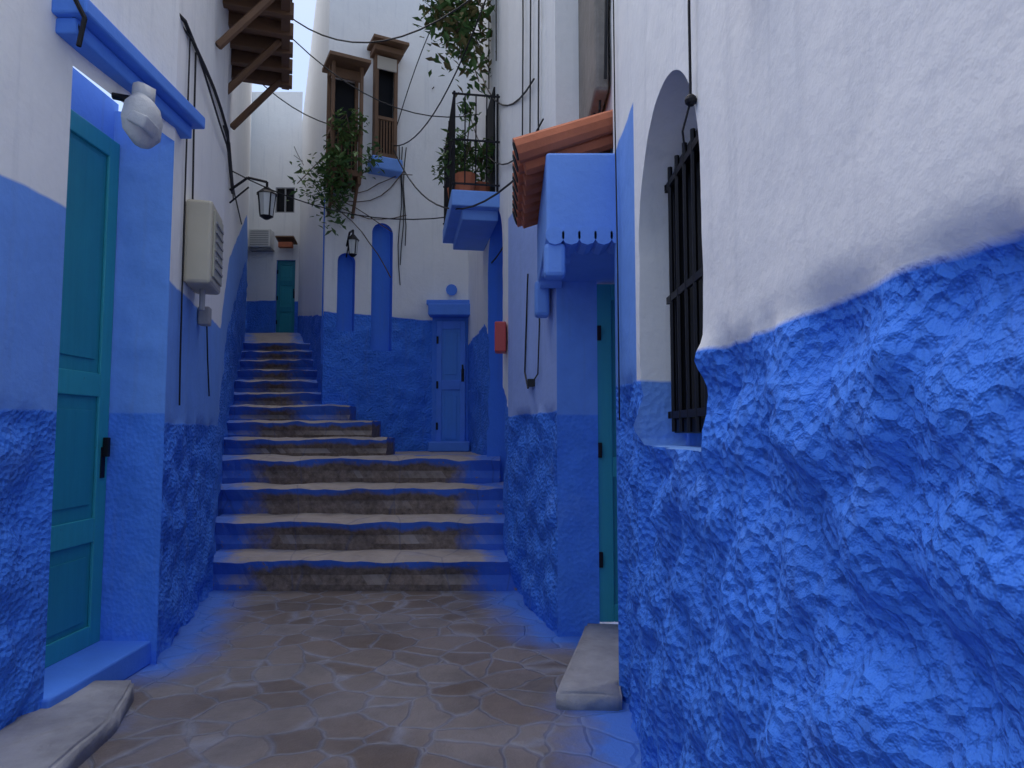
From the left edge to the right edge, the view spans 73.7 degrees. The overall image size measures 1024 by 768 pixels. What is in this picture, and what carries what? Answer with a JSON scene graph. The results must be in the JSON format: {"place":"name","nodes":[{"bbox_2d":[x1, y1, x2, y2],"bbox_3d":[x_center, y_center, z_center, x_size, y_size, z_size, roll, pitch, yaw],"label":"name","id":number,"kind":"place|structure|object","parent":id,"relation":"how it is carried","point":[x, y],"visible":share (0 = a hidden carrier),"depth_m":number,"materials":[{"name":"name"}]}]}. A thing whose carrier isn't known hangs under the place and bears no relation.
{"place":"outdoors","nodes":[
{"label":"outdoors","id":0,"kind":"place"},
{"bbox_2d":[99,111,173,664],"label":"jamb wall","id":1,"kind":"structure","parent":0,"point":[131,557],"depth_m":3.63,"materials":[{"name":"blue paint"}]},
{"bbox_2d":[73,0,315,118],"label":"sky","id":2,"kind":"structure","parent":0,"point":[304,10],"materials":[{"name":"white"}]},
{"bbox_2d":[224,82,250,436],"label":"wall","id":3,"kind":"structure","parent":0,"point":[236,288],"depth_m":8.34,"materials":[{"name":"white paint"}]},
{"bbox_2d":[243,83,251,341],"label":"wall","id":4,"kind":"structure","parent":0,"point":[245,302],"depth_m":12.58,"materials":[{"name":"white paint"}]},
{"bbox_2d":[244,333,303,342],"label":"landing paving","id":5,"kind":"structure","parent":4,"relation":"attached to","point":[272,337],"depth_m":13.22,"materials":[{"name":"grey stone"}]},
{"bbox_2d":[246,92,302,332],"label":"end wall","id":6,"kind":"structure","parent":4,"relation":"attached to","point":[276,130],"depth_m":15.35,"materials":[{"name":"white paint"}]},
{"bbox_2d":[248,229,274,251],"bbox_3d":[-5.550,-3.181,15.119,0.500,0.445,0.280,0,-4,0],"label":"air conditioner","id":7,"kind":"object","parent":6,"relation":"attached to","point":[261,240],"visible":1,"depth_m":14.99,"materials":[{"name":"white"}]},
{"bbox_2d":[275,187,294,212],"bbox_3d":[-5.095,-4.129,15.355,0.470,0.620,0.050,0,-4,0],"label":"window frame","id":8,"kind":"object","parent":6,"relation":"attached to","point":[285,188],"visible":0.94,"depth_m":15.34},
{"bbox_2d":[276,261,294,332],"bbox_3d":[-5.040,-1.916,15.248,0.420,1.690,0.095,0,-4,0],"label":"teal door","id":9,"kind":"structure","parent":6,"relation":"attached to","point":[285,298],"depth_m":15.24,"materials":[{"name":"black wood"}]},
{"bbox_2d":[277,189,293,211],"bbox_3d":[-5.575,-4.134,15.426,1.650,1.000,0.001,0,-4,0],"label":"window","id":10,"kind":"structure","parent":6,"relation":"attached to","point":[281,202],"depth_m":15.43,"materials":[{"name":"black"}]},
{"bbox_2d":[275,236,297,247],"bbox_3d":[-4.980,-3.116,15.074,0.400,0.241,0.295,0,-4,0],"label":"canopy","id":11,"kind":"object","parent":6,"relation":"attached to","point":[287,241],"visible":1,"depth_m":14.99,"materials":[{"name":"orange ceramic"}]},
{"bbox_2d":[78,590,641,767],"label":"stone pavement","id":12,"kind":"structure","parent":0,"point":[345,679],"depth_m":3.16,"materials":[{"name":"grey stone"}]},
{"bbox_2d":[0,0,73,729],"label":"wall","id":13,"kind":"structure","parent":12,"relation":"on","point":[36,60],"depth_m":2.70,"materials":[{"name":"blue paint"}]},
{"bbox_2d":[72,0,86,46],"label":"iron bracket","id":14,"kind":"object","parent":13,"relation":"attached to","point":[81,29],"visible":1,"depth_m":2.80,"materials":[{"name":"black metal"}]},
{"bbox_2d":[0,680,133,767],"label":"doorstep slab","id":15,"kind":"object","parent":12,"relation":"on","point":[77,729],"visible":0.78,"depth_m":2.58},
{"bbox_2d":[41,0,204,708],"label":"door surround","id":16,"kind":"structure","parent":12,"relation":"on","point":[108,48],"depth_m":3.16,"materials":[{"name":"paint"}]},
{"bbox_2d":[507,207,557,635],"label":"wall","id":17,"kind":"structure","parent":12,"relation":"on","point":[532,556],"depth_m":4.69,"materials":[{"name":"blue paint"}]},
{"bbox_2d":[508,0,555,211],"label":"wall","id":18,"kind":"structure","parent":17,"relation":"on","point":[547,102],"depth_m":4.88,"materials":[{"name":"white paint"}]},
{"bbox_2d":[555,0,578,124],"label":"wall","id":19,"kind":"structure","parent":18,"relation":"attached to","point":[566,63],"depth_m":4.25,"materials":[{"name":"white paint"}]},
{"bbox_2d":[578,0,607,118],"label":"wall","id":20,"kind":"structure","parent":19,"relation":"attached to","point":[593,86],"depth_m":3.60,"materials":[{"name":"beige paint"}]},
{"bbox_2d":[512,109,615,317],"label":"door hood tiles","id":21,"kind":"object","parent":17,"relation":"attached to","point":[563,186],"depth_m":3.27,"materials":[{"name":"blue paint"}]},
{"bbox_2d":[556,282,599,636],"bbox_3d":[0.393,0.311,4.092,0.245,2.450,0.024,0,-4,0],"label":"wall pilaster","id":22,"kind":"object","parent":17,"relation":"attached to","point":[577,494],"depth_m":4.08,"materials":[{"name":"blue paint"}]},
{"bbox_2d":[556,624,621,710],"bbox_3d":[0.458,1.413,3.466,0.533,0.104,1.072,0,-4,0],"label":"stone step","id":23,"kind":"object","parent":12,"relation":"on","point":[590,680],"visible":0.56,"depth_m":3.16,"materials":[{"name":"grey stone"}]},
{"bbox_3d":[0.701,0.279,3.624,0.004,2.450,1.030,0,-4,0],"label":"door recess","id":24,"kind":"object","parent":12,"relation":"on","visible":0},
{"bbox_2d":[597,284,617,621],"bbox_3d":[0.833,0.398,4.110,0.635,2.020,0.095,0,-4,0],"label":"teal door","id":25,"kind":"structure","parent":24,"relation":"attached to","point":[607,493],"depth_m":4.09,"materials":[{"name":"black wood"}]},
{"bbox_2d":[179,0,619,419],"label":"black cables","id":26,"kind":"object","parent":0,"point":[529,382],"visible":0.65,"depth_m":4.80,"materials":[{"name":"black plastic"}]},
{"bbox_2d":[602,0,614,152],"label":"wall","id":27,"kind":"structure","parent":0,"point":[608,104],"depth_m":3.49,"materials":[{"name":"white paint"}]},
{"label":"ground","id":28,"kind":"structure","parent":0,"visible":0},
{"bbox_2d":[73,0,178,140],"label":"wall over door","id":29,"kind":"structure","parent":28,"relation":"on","point":[148,29],"depth_m":3.48,"materials":[{"name":"white paint"}]},
{"bbox_2d":[45,109,119,667],"bbox_3d":[-2.147,-0.013,3.249,0.095,2.640,0.760,0,-4,0],"label":"teal door","id":30,"kind":"structure","parent":29,"relation":"attached to","point":[82,445],"depth_m":3.41,"materials":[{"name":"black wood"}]},
{"bbox_2d":[71,68,118,139],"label":"recess wall","id":31,"kind":"structure","parent":29,"relation":"attached to","point":[93,104],"depth_m":3.54,"materials":[{"name":"blue paint"}]},
{"bbox_2d":[111,81,162,148],"bbox_3d":[-1.735,-1.258,3.204,0.265,0.298,0.190,-3,-5,37],"label":"wrapped lamp","id":32,"kind":"object","parent":29,"relation":"attached to","point":[142,122],"visible":1,"depth_m":3.16,"materials":[{"name":"grey"}]},
{"bbox_2d":[156,0,228,663],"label":"wall","id":33,"kind":"structure","parent":28,"relation":"on","point":[187,549],"depth_m":4.32,"materials":[{"name":"paint"}]},
{"bbox_2d":[183,199,223,325],"bbox_3d":[-1.902,-0.735,4.262,0.169,0.680,0.535,1,-4,-14],"label":"air conditioner","id":34,"kind":"object","parent":33,"relation":"attached to","point":[203,254],"visible":1,"depth_m":4.02,"materials":[{"name":"beige"}]},
{"bbox_2d":[215,0,293,129],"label":"awning","id":35,"kind":"object","parent":33,"relation":"attached to","point":[258,35],"visible":0.81,"depth_m":5.65,"materials":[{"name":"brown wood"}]},
{"bbox_2d":[214,42,233,554],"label":"wall","id":36,"kind":"structure","parent":28,"relation":"on","point":[224,317],"depth_m":5.95,"materials":[{"name":"paint"}]},
{"bbox_2d":[229,176,276,219],"bbox_3d":[-2.410,-1.738,6.357,0.418,0.390,0.180,2,-4,-22],"label":"lantern","id":37,"kind":"object","parent":36,"relation":"attached to","point":[266,200],"visible":0.98,"depth_m":6.34,"materials":[{"name":"black metal"}]},
{"bbox_2d":[213,342,516,590],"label":"stone stairs","id":38,"kind":"structure","parent":28,"relation":"on","point":[315,494],"depth_m":6.01,"materials":[{"name":"grey stone"}]},
{"bbox_2d":[297,0,329,403],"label":"wall","id":39,"kind":"structure","parent":38,"relation":"on","point":[310,265],"depth_m":10.43,"materials":[{"name":"white paint"}]},
{"bbox_2d":[322,0,434,451],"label":"wall","id":40,"kind":"structure","parent":38,"relation":"on","point":[391,389],"depth_m":8.40,"materials":[{"name":"white paint"}]},
{"bbox_2d":[286,130,384,234],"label":"balcony plant","id":41,"kind":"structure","parent":40,"relation":"attached to","point":[339,160],"depth_m":7.85,"materials":[{"name":"green plant"}]},
{"bbox_2d":[322,50,370,218],"bbox_3d":[-1.963,-2.888,8.027,0.480,1.803,0.460,2,-4,-26],"label":"wooden balcony","id":42,"kind":"object","parent":40,"relation":"attached to","point":[341,94],"visible":0.77,"depth_m":8.05,"materials":[{"name":"brown"}]},
{"bbox_2d":[319,107,369,162],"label":"balcony plant","id":43,"kind":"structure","parent":42,"relation":"attached to","point":[346,132],"depth_m":7.90,"materials":[{"name":"green plant"}]},
{"bbox_2d":[346,230,358,257],"bbox_3d":[-1.885,-1.627,7.996,0.139,0.341,0.396,2,-4,-22],"label":"wall lantern","id":44,"kind":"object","parent":40,"relation":"attached to","point":[352,242],"depth_m":7.83,"materials":[{"name":"black metal"}]},
{"bbox_2d":[321,198,389,363],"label":"wall niches","id":45,"kind":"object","parent":40,"relation":"attached to","point":[380,288],"depth_m":8.38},
{"bbox_2d":[332,170,411,277],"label":"cables","id":46,"kind":"object","parent":40,"relation":"attached to","point":[368,215],"depth_m":8.23,"materials":[{"name":"brown rubber"}]},
{"bbox_2d":[367,34,408,177],"bbox_3d":[-1.525,-3.362,8.325,0.440,1.590,0.360,2,-4,-26],"label":"wooden window box","id":47,"kind":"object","parent":40,"relation":"attached to","point":[386,56],"visible":0.95,"depth_m":8.35,"materials":[{"name":"brown wood"}]},
{"bbox_2d":[426,284,469,451],"bbox_3d":[-0.760,-0.220,8.401,0.600,2.090,0.290,0,-4,0],"label":"door surround","id":48,"kind":"structure","parent":40,"relation":"attached to","point":[448,308],"depth_m":8.37,"materials":[{"name":"paint"}]},
{"bbox_2d":[436,321,465,440],"bbox_3d":[-0.760,0.012,8.487,0.360,1.600,0.095,0,-4,0],"label":"door","id":49,"kind":"structure","parent":48,"relation":"attached to","point":[450,377],"depth_m":8.48,"materials":[{"name":"paint"}]},
{"bbox_2d":[468,0,507,555],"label":"wall","id":50,"kind":"structure","parent":28,"relation":"on","point":[487,375],"depth_m":6.66,"materials":[{"name":"white paint"}]},
{"bbox_2d":[431,1,469,440],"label":"wall","id":51,"kind":"structure","parent":50,"relation":"attached to","point":[450,264],"depth_m":8.65,"materials":[{"name":"white paint"}]},
{"bbox_2d":[443,87,499,250],"bbox_3d":[-0.408,-2.065,6.526,0.425,1.330,1.216,1,-4,-9],"label":"iron balcony","id":52,"kind":"object","parent":50,"relation":"attached to","point":[472,228],"visible":0.87,"depth_m":6.05,"materials":[{"name":"black"}]},
{"bbox_2d":[447,171,489,197],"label":"balcony pots","id":53,"kind":"object","parent":52,"relation":"on","point":[470,177],"visible":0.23,"depth_m":6.08,"materials":[{"name":"orange ceramic"}]},
{"bbox_2d":[431,143,473,185],"bbox_3d":[-0.573,-2.060,6.765,0.487,0.648,0.392,0,-4,0],"label":"potted plant","id":54,"kind":"object","parent":53,"relation":"on","point":[443,166],"visible":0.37,"depth_m":6.85,"materials":[{"name":"green plant"}]},
{"bbox_2d":[437,129,469,172],"bbox_3d":[-0.487,-2.133,6.505,0.388,0.612,0.436,2,-5,-29],"label":"potted plant","id":55,"kind":"object","parent":53,"relation":"on","point":[446,155],"visible":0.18,"depth_m":6.48,"materials":[{"name":"green plant"}]},
{"bbox_2d":[446,89,482,175],"bbox_3d":[-0.436,-2.227,6.164,0.354,0.780,0.385,0,-4,0],"label":"potted plant","id":56,"kind":"object","parent":53,"relation":"on","point":[460,155],"visible":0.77,"depth_m":6.16,"materials":[{"name":"green plant"}]},
{"bbox_2d":[466,137,495,182],"bbox_3d":[-0.236,-2.034,6.363,0.470,0.560,0.324,0,-4,0],"label":"potted plant","id":57,"kind":"object","parent":53,"relation":"on","point":[481,167],"visible":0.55,"depth_m":6.33,"materials":[{"name":"green plant"}]},
{"bbox_2d":[495,321,505,353],"bbox_3d":[-0.092,-0.370,5.459,0.090,0.240,0.160,0,-4,0],"label":"mailbox","id":58,"kind":"object","parent":50,"relation":"attached to","point":[500,337],"visible":1,"depth_m":5.38,"materials":[{"name":"red metal"}]},
{"bbox_2d":[632,0,1023,767],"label":"wall","id":59,"kind":"structure","parent":28,"relation":"on","point":[830,512],"depth_m":1.03,"materials":[{"name":"blue paint"}]},
{"bbox_2d":[612,0,640,742],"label":"wall","id":60,"kind":"structure","parent":59,"relation":"attached to","point":[628,558],"depth_m":2.92,"materials":[{"name":"paint"}]},
{"bbox_2d":[664,128,707,432],"bbox_3d":[0.650,-0.333,2.189,0.210,0.980,0.710,0,-4,0],"label":"window grille","id":61,"kind":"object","parent":59,"relation":"attached to","point":[689,391],"depth_m":2.32,"materials":[{"name":"black metal"}]},
{"bbox_2d":[682,0,696,149],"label":"cable","id":62,"kind":"object","parent":59,"relation":"attached to","point":[690,99],"depth_m":1.77,"materials":[{"name":"black metal"}]},
{"bbox_2d":[686,433,701,445],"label":"niche wall","id":63,"kind":"structure","parent":59,"relation":"attached to","point":[694,439],"depth_m":2.43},
{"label":"balcony ledge","id":64,"kind":"object","parent":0,"visible":0},
{"bbox_2d":[412,0,495,105],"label":"hanging plant","id":65,"kind":"object","parent":64,"relation":"hanging from","point":[459,25],"visible":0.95,"depth_m":6.42,"materials":[{"name":"green plant"}]}
]}

